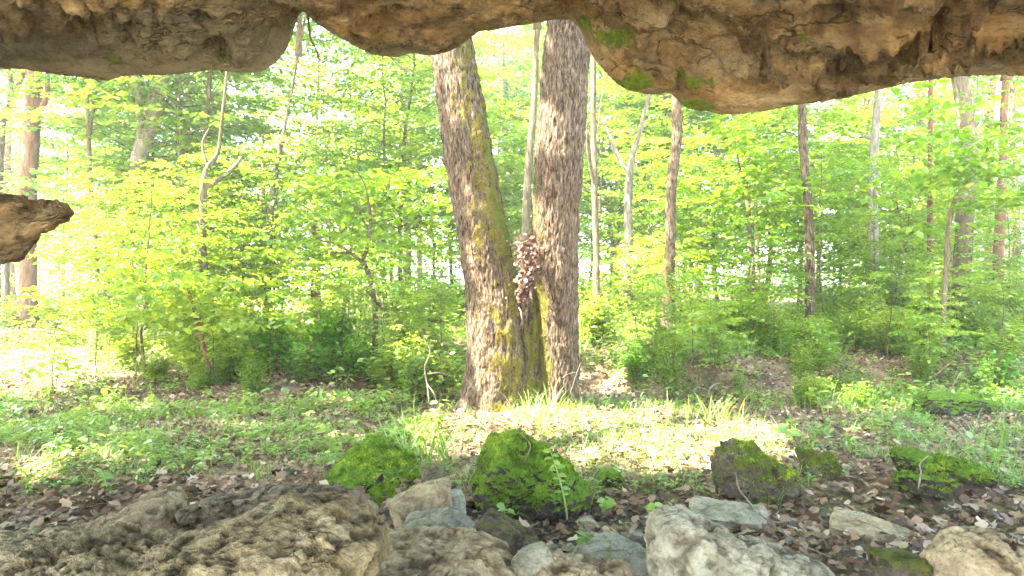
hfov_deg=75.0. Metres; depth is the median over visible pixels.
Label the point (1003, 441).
grass tuft
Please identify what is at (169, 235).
sapling
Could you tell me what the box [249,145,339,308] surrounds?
sapling
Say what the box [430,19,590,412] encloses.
twin trunk tree
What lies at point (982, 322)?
shrub
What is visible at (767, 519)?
fallen twig
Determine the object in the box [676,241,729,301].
sapling
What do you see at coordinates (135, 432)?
seedling
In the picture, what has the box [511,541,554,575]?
round stone
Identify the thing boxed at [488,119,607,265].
sapling
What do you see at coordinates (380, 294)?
sapling
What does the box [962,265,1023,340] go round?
sapling
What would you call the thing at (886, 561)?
mossy cobble
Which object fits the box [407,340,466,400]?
shrub
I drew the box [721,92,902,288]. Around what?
sapling
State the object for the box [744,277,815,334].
sapling
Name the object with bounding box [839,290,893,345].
shrub
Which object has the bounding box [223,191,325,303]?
sapling
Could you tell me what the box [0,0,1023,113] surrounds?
rock overhang
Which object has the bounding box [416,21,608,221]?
forest tree
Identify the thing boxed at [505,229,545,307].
dead leaf clump
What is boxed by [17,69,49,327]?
forest tree
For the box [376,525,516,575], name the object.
flat rock
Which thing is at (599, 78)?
forest tree
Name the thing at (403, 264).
sapling
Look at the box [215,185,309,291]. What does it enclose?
sapling
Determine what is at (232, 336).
shrub
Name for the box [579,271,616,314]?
shrub
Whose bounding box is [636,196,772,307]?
sapling
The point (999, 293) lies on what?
sapling
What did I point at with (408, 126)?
forest tree
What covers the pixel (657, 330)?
shrub
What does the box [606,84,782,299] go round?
sapling
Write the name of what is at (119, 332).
sapling
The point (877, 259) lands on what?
sapling
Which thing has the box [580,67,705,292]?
sapling
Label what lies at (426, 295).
sapling
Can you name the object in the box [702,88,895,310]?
sapling
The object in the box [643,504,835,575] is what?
pale boulder
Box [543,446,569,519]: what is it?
seedling
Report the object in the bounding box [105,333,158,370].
shrub
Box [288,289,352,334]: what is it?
shrub
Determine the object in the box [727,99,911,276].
sapling
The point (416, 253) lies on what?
sapling
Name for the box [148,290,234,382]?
sapling
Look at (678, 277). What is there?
sapling
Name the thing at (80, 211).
sapling
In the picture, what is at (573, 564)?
crumbly rock
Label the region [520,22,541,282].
forest tree
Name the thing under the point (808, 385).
shrub
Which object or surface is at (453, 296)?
shrub
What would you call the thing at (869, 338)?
shrub
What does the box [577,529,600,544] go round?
stream stone
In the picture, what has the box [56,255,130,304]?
sapling
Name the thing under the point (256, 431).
seedling
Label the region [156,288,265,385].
sapling
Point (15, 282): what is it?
sapling
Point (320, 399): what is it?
ground plants
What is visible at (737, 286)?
sapling
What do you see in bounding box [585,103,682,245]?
sapling
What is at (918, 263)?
sapling
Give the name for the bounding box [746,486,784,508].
grass tuft
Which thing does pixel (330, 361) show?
shrub
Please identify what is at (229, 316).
sapling
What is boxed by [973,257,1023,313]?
sapling
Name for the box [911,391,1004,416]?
mossy bank stone
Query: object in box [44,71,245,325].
sapling
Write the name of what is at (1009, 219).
sapling
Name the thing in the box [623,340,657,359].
shrub
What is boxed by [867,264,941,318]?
shrub
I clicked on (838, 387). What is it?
shrub
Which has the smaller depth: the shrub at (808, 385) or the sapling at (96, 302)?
the shrub at (808, 385)
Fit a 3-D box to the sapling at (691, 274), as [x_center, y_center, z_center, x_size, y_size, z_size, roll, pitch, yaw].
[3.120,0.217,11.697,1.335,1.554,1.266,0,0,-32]
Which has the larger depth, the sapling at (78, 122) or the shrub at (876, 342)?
the sapling at (78, 122)
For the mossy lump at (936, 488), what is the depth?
4.25 m
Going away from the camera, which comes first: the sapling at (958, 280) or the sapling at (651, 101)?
the sapling at (958, 280)
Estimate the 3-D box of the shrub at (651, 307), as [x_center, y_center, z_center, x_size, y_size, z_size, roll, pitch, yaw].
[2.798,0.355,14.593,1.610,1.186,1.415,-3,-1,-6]
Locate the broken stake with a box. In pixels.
[949,372,961,392]
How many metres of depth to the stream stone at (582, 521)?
3.91 m
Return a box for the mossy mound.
[326,433,420,504]
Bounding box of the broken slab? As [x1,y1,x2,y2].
[174,483,378,530]
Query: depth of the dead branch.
6.98 m
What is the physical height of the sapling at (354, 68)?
8.885 m
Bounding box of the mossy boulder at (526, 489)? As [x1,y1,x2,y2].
[470,428,591,523]
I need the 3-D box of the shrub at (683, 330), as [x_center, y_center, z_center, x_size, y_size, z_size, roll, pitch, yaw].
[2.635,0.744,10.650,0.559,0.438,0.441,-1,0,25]
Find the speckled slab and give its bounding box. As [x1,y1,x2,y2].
[578,532,647,575]
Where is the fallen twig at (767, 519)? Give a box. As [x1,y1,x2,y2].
[735,472,832,557]
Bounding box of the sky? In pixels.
[0,15,1023,287]
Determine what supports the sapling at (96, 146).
on the ground at (702, 381)
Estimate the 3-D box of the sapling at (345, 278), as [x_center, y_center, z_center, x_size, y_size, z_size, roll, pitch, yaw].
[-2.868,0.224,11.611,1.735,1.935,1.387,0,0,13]
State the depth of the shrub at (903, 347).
9.36 m
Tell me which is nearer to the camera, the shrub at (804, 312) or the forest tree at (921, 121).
the shrub at (804, 312)
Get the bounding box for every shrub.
[0,293,60,332]
[0,303,17,340]
[8,305,65,327]
[38,293,73,327]
[72,293,130,350]
[74,296,137,327]
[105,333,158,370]
[126,351,188,383]
[158,324,209,363]
[165,331,212,370]
[176,332,213,372]
[180,361,223,390]
[182,333,235,372]
[184,333,253,382]
[185,360,232,387]
[193,294,254,338]
[196,356,234,384]
[216,333,244,349]
[230,315,307,374]
[231,352,279,396]
[234,297,315,374]
[234,321,275,375]
[269,338,348,384]
[270,349,300,373]
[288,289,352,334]
[294,306,348,369]
[296,335,344,366]
[304,341,343,372]
[309,312,361,366]
[321,300,361,365]
[327,339,378,383]
[333,319,376,379]
[354,306,384,342]
[355,344,419,390]
[361,352,400,390]
[376,283,448,324]
[378,312,427,350]
[380,341,439,400]
[386,332,435,390]
[391,276,462,333]
[395,321,453,373]
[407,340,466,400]
[433,340,466,377]
[438,280,465,322]
[442,287,463,319]
[578,269,620,321]
[578,278,628,325]
[578,280,635,347]
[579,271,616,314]
[600,337,656,383]
[609,281,678,324]
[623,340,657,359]
[630,307,660,336]
[638,318,680,345]
[642,339,661,367]
[647,322,691,370]
[647,335,692,391]
[668,337,697,360]
[674,323,691,341]
[677,292,713,335]
[685,306,722,348]
[689,305,727,330]
[698,319,734,364]
[705,281,793,351]
[719,269,777,316]
[741,292,799,354]
[743,317,795,354]
[775,307,838,357]
[779,324,850,373]
[783,341,823,378]
[786,311,862,349]
[787,298,832,326]
[789,313,846,355]
[790,365,833,409]
[790,376,809,405]
[793,375,844,400]
[798,280,833,317]
[804,281,868,328]
[815,282,848,304]
[815,304,867,351]
[821,277,887,331]
[823,369,874,395]
[832,278,941,326]
[837,379,881,410]
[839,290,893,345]
[849,305,932,354]
[851,322,869,345]
[853,306,901,349]
[865,328,886,348]
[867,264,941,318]
[873,325,925,355]
[880,304,912,320]
[894,282,983,324]
[900,345,941,379]
[907,311,951,352]
[920,311,998,350]
[926,301,972,326]
[952,295,999,348]
[959,345,1023,399]
[965,323,1023,365]
[972,274,1023,331]
[980,309,1021,345]
[985,307,1023,334]
[988,298,1023,328]
[990,325,1023,345]
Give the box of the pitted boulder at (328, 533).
[0,490,391,575]
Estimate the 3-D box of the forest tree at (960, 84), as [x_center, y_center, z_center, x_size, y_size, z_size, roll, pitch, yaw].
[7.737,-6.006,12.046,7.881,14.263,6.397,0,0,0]
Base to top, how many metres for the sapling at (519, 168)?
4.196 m
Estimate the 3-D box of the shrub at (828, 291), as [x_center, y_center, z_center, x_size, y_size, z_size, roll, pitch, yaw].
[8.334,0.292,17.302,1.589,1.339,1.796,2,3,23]
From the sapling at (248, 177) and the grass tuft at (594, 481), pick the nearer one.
the grass tuft at (594, 481)
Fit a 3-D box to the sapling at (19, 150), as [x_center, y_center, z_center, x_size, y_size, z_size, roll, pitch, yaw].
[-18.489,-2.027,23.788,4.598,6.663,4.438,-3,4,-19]
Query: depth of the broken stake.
7.35 m
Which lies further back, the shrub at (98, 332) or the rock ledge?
the shrub at (98, 332)
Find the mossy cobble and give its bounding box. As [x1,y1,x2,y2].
[867,547,932,575]
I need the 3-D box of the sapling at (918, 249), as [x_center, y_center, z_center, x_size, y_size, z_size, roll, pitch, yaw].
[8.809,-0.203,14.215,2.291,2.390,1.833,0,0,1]
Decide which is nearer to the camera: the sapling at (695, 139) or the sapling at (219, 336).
the sapling at (219, 336)
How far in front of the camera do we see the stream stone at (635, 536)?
3.57 m
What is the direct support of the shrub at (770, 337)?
on the ground at (702, 381)
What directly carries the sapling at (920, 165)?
on the ground at (702, 381)
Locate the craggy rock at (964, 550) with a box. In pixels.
[919,525,1023,575]
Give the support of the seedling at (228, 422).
on the ground at (702, 381)
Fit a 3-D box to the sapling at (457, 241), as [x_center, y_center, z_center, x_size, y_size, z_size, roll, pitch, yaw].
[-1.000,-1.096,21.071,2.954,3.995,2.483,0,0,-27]
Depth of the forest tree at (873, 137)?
12.94 m
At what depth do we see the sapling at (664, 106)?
20.84 m
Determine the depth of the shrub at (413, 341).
8.35 m
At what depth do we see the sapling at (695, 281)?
8.65 m
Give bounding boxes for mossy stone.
[597,467,623,487]
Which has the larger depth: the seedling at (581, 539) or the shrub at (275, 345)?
the shrub at (275, 345)
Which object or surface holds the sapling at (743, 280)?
on the ground at (702, 381)
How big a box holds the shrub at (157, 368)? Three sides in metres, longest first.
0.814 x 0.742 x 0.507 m
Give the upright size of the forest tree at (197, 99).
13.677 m
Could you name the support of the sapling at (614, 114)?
on the ground at (702, 381)
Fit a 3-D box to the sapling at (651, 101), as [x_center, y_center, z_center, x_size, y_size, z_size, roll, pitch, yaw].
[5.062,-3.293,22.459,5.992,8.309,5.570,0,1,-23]
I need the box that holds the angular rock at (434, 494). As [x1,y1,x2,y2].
[387,477,451,528]
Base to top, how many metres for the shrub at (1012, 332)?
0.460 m
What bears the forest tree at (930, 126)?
on the ground at (702, 381)
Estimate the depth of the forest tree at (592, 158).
11.95 m
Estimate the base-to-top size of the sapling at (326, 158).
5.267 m
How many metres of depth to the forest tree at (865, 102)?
26.07 m
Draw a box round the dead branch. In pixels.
[419,327,452,405]
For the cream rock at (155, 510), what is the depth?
2.70 m
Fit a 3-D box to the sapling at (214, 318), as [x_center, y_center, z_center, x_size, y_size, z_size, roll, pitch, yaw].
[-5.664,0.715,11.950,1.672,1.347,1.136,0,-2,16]
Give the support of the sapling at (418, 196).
on the ground at (702, 381)
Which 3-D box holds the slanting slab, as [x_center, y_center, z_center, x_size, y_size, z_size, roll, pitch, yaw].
[-0.376,1.192,3.242,0.418,0.220,0.289,0,0,19]
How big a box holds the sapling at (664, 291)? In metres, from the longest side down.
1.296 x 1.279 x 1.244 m
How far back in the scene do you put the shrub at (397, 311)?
16.69 m
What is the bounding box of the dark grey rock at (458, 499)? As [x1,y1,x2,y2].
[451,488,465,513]
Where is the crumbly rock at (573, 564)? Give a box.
[536,552,631,575]
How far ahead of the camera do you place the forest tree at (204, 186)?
11.77 m
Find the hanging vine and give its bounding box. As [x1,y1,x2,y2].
[306,13,325,91]
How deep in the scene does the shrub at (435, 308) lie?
12.44 m
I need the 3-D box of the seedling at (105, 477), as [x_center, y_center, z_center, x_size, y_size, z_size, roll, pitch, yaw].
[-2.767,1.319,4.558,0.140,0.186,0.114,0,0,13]
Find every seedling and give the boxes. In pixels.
[45,436,60,467]
[93,468,113,491]
[127,425,138,446]
[141,428,160,454]
[145,430,164,475]
[192,452,211,470]
[219,412,235,434]
[251,424,266,447]
[299,410,314,436]
[496,502,515,514]
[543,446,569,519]
[575,530,593,542]
[597,496,616,513]
[643,502,662,513]
[769,419,803,439]
[805,387,831,417]
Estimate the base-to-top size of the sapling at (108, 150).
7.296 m
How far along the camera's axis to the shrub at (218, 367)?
9.10 m
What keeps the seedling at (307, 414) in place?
on the ground at (702, 381)
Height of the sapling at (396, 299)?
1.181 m
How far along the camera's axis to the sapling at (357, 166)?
15.44 m
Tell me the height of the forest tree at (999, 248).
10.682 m
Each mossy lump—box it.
[795,446,842,478]
[889,446,953,478]
[891,469,961,501]
[935,453,998,487]
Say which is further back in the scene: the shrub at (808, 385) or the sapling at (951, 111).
the sapling at (951, 111)
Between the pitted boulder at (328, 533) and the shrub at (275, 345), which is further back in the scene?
the shrub at (275, 345)
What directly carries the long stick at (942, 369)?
on the ground at (702, 381)
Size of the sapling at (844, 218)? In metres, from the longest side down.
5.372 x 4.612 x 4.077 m
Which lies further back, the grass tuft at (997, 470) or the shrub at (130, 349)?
the shrub at (130, 349)
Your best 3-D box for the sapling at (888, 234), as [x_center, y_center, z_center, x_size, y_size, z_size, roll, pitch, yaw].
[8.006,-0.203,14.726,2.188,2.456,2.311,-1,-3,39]
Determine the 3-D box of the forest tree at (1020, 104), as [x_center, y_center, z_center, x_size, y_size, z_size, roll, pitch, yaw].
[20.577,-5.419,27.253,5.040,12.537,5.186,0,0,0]
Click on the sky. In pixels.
(18, 102)
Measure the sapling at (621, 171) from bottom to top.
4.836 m
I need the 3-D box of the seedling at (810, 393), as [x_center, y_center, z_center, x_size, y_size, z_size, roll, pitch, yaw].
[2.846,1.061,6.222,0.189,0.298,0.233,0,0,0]
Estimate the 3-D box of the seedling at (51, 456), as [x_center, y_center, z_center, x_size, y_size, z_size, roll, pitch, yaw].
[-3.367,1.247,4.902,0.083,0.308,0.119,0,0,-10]
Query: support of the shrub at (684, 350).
on the ground at (702, 381)
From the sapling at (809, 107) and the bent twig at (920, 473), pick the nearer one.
the bent twig at (920, 473)
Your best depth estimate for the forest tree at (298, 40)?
13.46 m
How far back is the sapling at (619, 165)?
23.64 m
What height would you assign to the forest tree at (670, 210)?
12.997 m
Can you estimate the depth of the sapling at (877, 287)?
9.29 m
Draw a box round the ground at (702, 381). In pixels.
[0,287,1023,575]
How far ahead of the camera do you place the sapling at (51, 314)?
8.56 m
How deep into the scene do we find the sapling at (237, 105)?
17.22 m
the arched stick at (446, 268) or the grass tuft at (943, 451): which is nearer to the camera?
the grass tuft at (943, 451)
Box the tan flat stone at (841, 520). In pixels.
[829,506,912,545]
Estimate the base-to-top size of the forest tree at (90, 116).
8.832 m
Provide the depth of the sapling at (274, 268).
13.02 m
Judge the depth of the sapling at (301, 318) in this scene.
9.74 m
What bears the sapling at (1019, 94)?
on the ground at (702, 381)
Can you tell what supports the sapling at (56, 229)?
on the ground at (702, 381)
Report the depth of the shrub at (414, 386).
7.76 m
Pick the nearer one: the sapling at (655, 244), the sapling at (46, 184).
the sapling at (655, 244)
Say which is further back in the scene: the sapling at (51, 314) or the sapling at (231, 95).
the sapling at (231, 95)
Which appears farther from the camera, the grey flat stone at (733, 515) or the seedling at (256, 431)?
the seedling at (256, 431)
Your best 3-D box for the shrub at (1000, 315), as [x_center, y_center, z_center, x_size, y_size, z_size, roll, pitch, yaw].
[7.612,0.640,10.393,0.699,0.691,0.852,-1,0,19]
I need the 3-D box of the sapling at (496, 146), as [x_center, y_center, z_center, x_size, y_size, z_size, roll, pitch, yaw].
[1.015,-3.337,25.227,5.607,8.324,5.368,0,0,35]
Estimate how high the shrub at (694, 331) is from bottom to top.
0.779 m
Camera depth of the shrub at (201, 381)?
8.52 m
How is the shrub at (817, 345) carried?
on the ground at (702, 381)
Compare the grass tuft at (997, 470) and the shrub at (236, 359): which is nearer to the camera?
the grass tuft at (997, 470)
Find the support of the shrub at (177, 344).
on the ground at (702, 381)
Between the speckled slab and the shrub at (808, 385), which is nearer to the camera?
the speckled slab
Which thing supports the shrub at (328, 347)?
on the ground at (702, 381)
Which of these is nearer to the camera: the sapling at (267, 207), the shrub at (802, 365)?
the shrub at (802, 365)
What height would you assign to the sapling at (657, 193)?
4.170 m
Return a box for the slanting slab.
[402,506,475,528]
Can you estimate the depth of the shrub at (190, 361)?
10.55 m
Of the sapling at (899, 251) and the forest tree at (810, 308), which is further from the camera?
the sapling at (899, 251)
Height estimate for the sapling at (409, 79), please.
8.116 m
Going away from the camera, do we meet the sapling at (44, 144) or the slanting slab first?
the slanting slab
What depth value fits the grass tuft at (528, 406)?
6.73 m
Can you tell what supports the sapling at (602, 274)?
on the ground at (702, 381)
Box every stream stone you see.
[547,544,557,552]
[562,543,575,553]
[570,542,585,553]
[577,515,599,531]
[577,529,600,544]
[601,525,618,533]
[627,530,644,543]
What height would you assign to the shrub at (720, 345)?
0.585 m
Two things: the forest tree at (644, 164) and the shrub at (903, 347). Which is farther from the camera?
the forest tree at (644, 164)
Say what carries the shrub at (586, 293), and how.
on the ground at (702, 381)
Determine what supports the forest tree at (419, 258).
on the ground at (702, 381)
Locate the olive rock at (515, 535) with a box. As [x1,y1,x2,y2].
[474,508,539,555]
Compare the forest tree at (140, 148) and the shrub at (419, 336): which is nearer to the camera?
the shrub at (419, 336)
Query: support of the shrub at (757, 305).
on the ground at (702, 381)
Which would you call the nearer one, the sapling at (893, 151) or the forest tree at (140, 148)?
the forest tree at (140, 148)
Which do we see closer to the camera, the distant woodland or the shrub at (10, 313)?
the shrub at (10, 313)
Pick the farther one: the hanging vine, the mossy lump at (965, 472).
the mossy lump at (965, 472)
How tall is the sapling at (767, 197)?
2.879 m
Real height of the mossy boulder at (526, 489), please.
0.557 m
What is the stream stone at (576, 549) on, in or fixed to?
on the ground at (702, 381)
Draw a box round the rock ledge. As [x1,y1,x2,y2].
[0,193,74,263]
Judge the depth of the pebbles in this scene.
4.09 m
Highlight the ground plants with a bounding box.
[0,296,1023,531]
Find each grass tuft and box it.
[370,404,474,467]
[441,458,476,494]
[499,389,552,418]
[520,380,575,419]
[579,461,609,506]
[664,391,765,430]
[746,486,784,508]
[790,384,884,416]
[900,424,996,471]
[932,401,1023,453]
[934,430,1023,494]
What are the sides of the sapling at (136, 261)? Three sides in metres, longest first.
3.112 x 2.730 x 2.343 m
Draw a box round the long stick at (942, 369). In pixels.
[932,360,953,377]
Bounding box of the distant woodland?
[0,19,1023,307]
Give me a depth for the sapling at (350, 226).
32.84 m
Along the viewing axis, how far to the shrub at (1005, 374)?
7.92 m
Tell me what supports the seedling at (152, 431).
on the ground at (702, 381)
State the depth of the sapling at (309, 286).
11.02 m
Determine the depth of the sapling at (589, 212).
24.07 m
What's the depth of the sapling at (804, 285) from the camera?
10.91 m
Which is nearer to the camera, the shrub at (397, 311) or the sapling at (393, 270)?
the sapling at (393, 270)
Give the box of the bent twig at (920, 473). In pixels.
[918,455,928,488]
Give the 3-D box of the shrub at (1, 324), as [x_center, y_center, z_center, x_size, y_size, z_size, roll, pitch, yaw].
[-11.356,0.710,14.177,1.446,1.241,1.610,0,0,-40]
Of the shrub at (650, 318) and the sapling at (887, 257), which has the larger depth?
the sapling at (887, 257)
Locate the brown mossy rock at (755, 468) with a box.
[710,438,800,504]
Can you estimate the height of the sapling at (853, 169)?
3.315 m
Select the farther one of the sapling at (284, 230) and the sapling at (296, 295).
the sapling at (284, 230)
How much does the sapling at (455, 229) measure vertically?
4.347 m
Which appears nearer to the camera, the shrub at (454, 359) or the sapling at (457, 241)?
the shrub at (454, 359)
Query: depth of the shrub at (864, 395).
7.56 m
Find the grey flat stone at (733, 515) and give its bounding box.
[689,495,768,530]
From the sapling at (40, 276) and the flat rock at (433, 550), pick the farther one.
the sapling at (40, 276)
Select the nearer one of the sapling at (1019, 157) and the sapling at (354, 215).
the sapling at (1019, 157)
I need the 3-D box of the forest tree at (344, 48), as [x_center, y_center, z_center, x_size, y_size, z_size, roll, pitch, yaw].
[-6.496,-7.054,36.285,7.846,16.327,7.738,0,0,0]
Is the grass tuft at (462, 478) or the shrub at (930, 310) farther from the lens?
the shrub at (930, 310)
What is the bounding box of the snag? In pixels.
[310,223,321,329]
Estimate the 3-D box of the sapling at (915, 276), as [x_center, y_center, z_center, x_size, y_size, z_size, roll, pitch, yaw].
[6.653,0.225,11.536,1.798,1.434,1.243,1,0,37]
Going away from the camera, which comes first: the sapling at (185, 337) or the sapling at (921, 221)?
the sapling at (185, 337)
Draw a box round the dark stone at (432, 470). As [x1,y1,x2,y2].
[420,460,447,481]
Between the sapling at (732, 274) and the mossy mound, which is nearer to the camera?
the mossy mound
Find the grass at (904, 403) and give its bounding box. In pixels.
[0,313,1023,499]
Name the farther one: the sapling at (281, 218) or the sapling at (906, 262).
the sapling at (281, 218)
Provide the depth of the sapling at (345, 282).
11.85 m
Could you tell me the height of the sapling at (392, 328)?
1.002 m
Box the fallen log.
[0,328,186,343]
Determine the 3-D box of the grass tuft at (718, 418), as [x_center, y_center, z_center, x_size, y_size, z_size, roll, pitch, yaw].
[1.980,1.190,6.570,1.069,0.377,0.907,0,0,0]
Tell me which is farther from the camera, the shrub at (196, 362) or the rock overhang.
the shrub at (196, 362)
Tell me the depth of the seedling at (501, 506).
3.90 m
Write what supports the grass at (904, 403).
on the ground at (702, 381)
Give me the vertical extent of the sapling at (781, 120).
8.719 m
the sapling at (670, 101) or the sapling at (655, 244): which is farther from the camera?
the sapling at (670, 101)
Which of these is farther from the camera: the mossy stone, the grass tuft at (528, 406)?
the grass tuft at (528, 406)
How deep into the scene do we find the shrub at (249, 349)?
9.21 m
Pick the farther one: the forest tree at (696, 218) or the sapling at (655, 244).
the forest tree at (696, 218)
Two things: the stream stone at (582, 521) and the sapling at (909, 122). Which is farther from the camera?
the sapling at (909, 122)
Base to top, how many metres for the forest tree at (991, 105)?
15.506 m
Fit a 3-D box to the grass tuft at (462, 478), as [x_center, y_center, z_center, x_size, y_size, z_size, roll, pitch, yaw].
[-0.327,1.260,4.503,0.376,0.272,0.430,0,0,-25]
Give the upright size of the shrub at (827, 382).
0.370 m
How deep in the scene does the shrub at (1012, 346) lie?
8.56 m
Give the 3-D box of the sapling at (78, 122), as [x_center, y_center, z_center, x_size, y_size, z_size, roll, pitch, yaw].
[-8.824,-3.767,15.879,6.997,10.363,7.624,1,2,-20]
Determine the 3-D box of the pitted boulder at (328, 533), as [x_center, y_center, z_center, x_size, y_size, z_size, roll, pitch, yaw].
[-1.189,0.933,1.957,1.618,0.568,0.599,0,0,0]
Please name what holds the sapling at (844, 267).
on the ground at (702, 381)
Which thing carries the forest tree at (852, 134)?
on the ground at (702, 381)
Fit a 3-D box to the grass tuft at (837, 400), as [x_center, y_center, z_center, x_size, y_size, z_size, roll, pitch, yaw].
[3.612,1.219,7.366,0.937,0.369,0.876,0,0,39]
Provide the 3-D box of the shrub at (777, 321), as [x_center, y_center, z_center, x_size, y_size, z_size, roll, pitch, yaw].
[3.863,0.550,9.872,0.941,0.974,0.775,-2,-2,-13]
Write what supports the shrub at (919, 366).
on the ground at (702, 381)
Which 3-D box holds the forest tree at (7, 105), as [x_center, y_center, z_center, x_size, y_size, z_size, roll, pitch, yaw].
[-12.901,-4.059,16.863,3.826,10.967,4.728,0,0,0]
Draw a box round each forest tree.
[0,69,25,309]
[0,69,43,111]
[3,72,16,305]
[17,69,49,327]
[19,73,148,346]
[87,75,173,348]
[172,70,241,254]
[182,72,284,271]
[198,71,243,335]
[226,49,314,303]
[255,12,330,329]
[267,24,358,197]
[331,50,438,288]
[335,45,429,297]
[360,55,477,289]
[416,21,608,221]
[474,27,529,131]
[475,24,542,150]
[475,29,542,260]
[506,26,615,142]
[511,30,634,146]
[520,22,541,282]
[586,54,599,309]
[588,72,713,174]
[596,61,682,289]
[602,94,650,329]
[661,95,682,336]
[686,114,710,298]
[754,118,764,284]
[798,103,815,324]
[810,78,950,281]
[824,87,904,285]
[859,89,882,295]
[866,75,987,292]
[926,77,986,285]
[927,80,933,304]
[937,76,1023,242]
[949,76,1023,263]
[951,76,978,326]
[981,75,1023,283]
[984,76,996,291]
[992,75,1010,298]
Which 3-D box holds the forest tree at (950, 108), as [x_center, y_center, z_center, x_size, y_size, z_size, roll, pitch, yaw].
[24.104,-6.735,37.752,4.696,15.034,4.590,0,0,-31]
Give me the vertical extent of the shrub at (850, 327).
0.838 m
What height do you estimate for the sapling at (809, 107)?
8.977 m
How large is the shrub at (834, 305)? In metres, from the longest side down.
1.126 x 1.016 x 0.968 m
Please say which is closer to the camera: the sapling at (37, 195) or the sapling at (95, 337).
the sapling at (95, 337)
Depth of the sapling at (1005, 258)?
13.30 m
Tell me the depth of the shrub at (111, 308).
16.13 m
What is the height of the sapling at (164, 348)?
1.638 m
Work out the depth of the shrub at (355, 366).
8.68 m
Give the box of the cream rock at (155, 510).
[71,489,193,529]
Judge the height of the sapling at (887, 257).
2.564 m
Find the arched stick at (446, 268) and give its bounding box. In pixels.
[437,261,459,279]
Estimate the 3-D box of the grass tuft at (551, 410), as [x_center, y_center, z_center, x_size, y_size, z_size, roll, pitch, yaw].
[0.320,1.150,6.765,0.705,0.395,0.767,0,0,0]
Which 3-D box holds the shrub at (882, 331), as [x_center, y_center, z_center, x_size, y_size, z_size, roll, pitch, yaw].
[5.578,0.583,9.716,1.166,0.827,1.115,0,0,35]
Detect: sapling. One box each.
[0,69,120,327]
[0,72,295,329]
[0,74,65,246]
[0,74,168,324]
[0,246,308,388]
[0,256,57,298]
[0,286,105,390]
[1,145,53,301]
[1,149,95,274]
[1,153,70,274]
[6,79,195,327]
[11,230,93,322]
[13,104,169,307]
[15,24,318,337]
[28,167,172,364]
[34,23,361,332]
[34,211,228,339]
[38,247,94,323]
[40,76,234,298]
[41,166,250,374]
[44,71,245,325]
[53,278,146,377]
[55,214,138,291]
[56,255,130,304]
[60,319,123,380]
[65,218,190,338]
[69,72,271,253]
[75,273,208,375]
[89,38,351,300]
[89,235,186,289]
[98,73,279,265]
[99,151,265,325]
[109,207,240,339]
[111,96,236,250]
[130,275,231,368]
[137,226,274,332]
[138,291,251,369]
[148,148,296,337]
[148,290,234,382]
[148,293,238,335]
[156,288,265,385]
[161,217,306,335]
[164,143,323,342]
[169,290,269,351]
[172,144,353,329]
[178,133,366,325]
[180,252,250,326]
[184,243,313,330]
[195,234,298,344]
[210,169,323,309]
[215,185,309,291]
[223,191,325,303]
[235,92,413,305]
[240,156,459,360]
[247,144,313,320]
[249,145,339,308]
[257,44,437,323]
[261,264,355,331]
[264,262,385,340]
[274,120,407,311]
[275,13,504,327]
[276,308,331,348]
[282,27,532,320]
[289,153,425,331]
[305,256,413,342]
[306,244,397,328]
[307,104,452,323]
[307,263,389,326]
[311,254,409,345]
[312,91,435,272]
[312,148,403,299]
[313,136,416,306]
[326,238,432,338]
[340,124,439,295]
[344,271,415,352]
[362,30,532,302]
[368,85,454,280]
[369,310,436,357]
[376,280,421,337]
[382,258,464,338]
[385,274,465,352]
[386,101,584,271]
[401,284,460,334]
[402,150,533,319]
[411,64,586,250]
[428,68,589,247]
[431,198,514,277]
[440,162,533,272]
[487,87,614,249]
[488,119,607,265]
[491,31,652,240]
[491,134,531,252]
[493,142,534,280]
[517,64,668,243]
[533,158,656,285]
[578,87,663,294]
[578,94,681,293]
[578,206,659,307]
[579,244,661,317]
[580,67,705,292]
[581,128,730,311]
[582,164,697,287]
[584,86,742,252]
[584,116,698,296]
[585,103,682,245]
[587,93,734,236]
[590,232,694,313]
[591,244,678,306]
[596,275,667,351]
[600,255,655,326]
[604,92,777,294]
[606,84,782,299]
[609,243,705,314]
[609,268,701,345]
[613,227,737,321]
[618,166,745,310]
[633,126,798,301]
[635,102,791,298]
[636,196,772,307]
[639,158,776,301]
[641,253,709,323]
[645,274,725,360]
[646,103,855,308]
[657,259,718,322]
[663,300,764,395]
[674,269,776,348]
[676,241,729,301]
[678,105,859,282]
[681,174,828,309]
[683,99,864,307]
[696,257,771,309]
[697,117,840,306]
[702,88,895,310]
[712,265,779,317]
[716,217,831,310]
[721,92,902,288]
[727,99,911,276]
[738,149,906,316]
[743,204,867,301]
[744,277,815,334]
[752,140,869,281]
[767,263,841,326]
[774,151,909,282]
[782,155,903,307]
[784,135,976,313]
[796,99,1017,274]
[817,248,910,304]
[818,76,1023,249]
[824,87,975,256]
[824,90,958,258]
[824,220,924,296]
[833,157,984,290]
[835,212,954,293]
[836,75,1023,357]
[840,271,941,357]
[843,259,955,313]
[844,251,930,304]
[851,230,923,291]
[854,225,976,290]
[855,172,991,285]
[856,232,939,281]
[865,128,1023,294]
[867,127,1023,301]
[879,87,1023,273]
[880,222,974,291]
[881,75,1023,290]
[885,315,983,386]
[889,129,1023,270]
[891,289,968,349]
[899,253,1020,345]
[902,172,1023,283]
[904,234,1007,304]
[925,172,1023,309]
[947,278,1023,322]
[948,251,1023,313]
[962,259,1023,323]
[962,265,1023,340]
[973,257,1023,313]
[982,96,1023,235]
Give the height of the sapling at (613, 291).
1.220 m
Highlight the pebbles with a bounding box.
[18,463,1023,552]
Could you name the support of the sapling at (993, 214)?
on the ground at (702, 381)

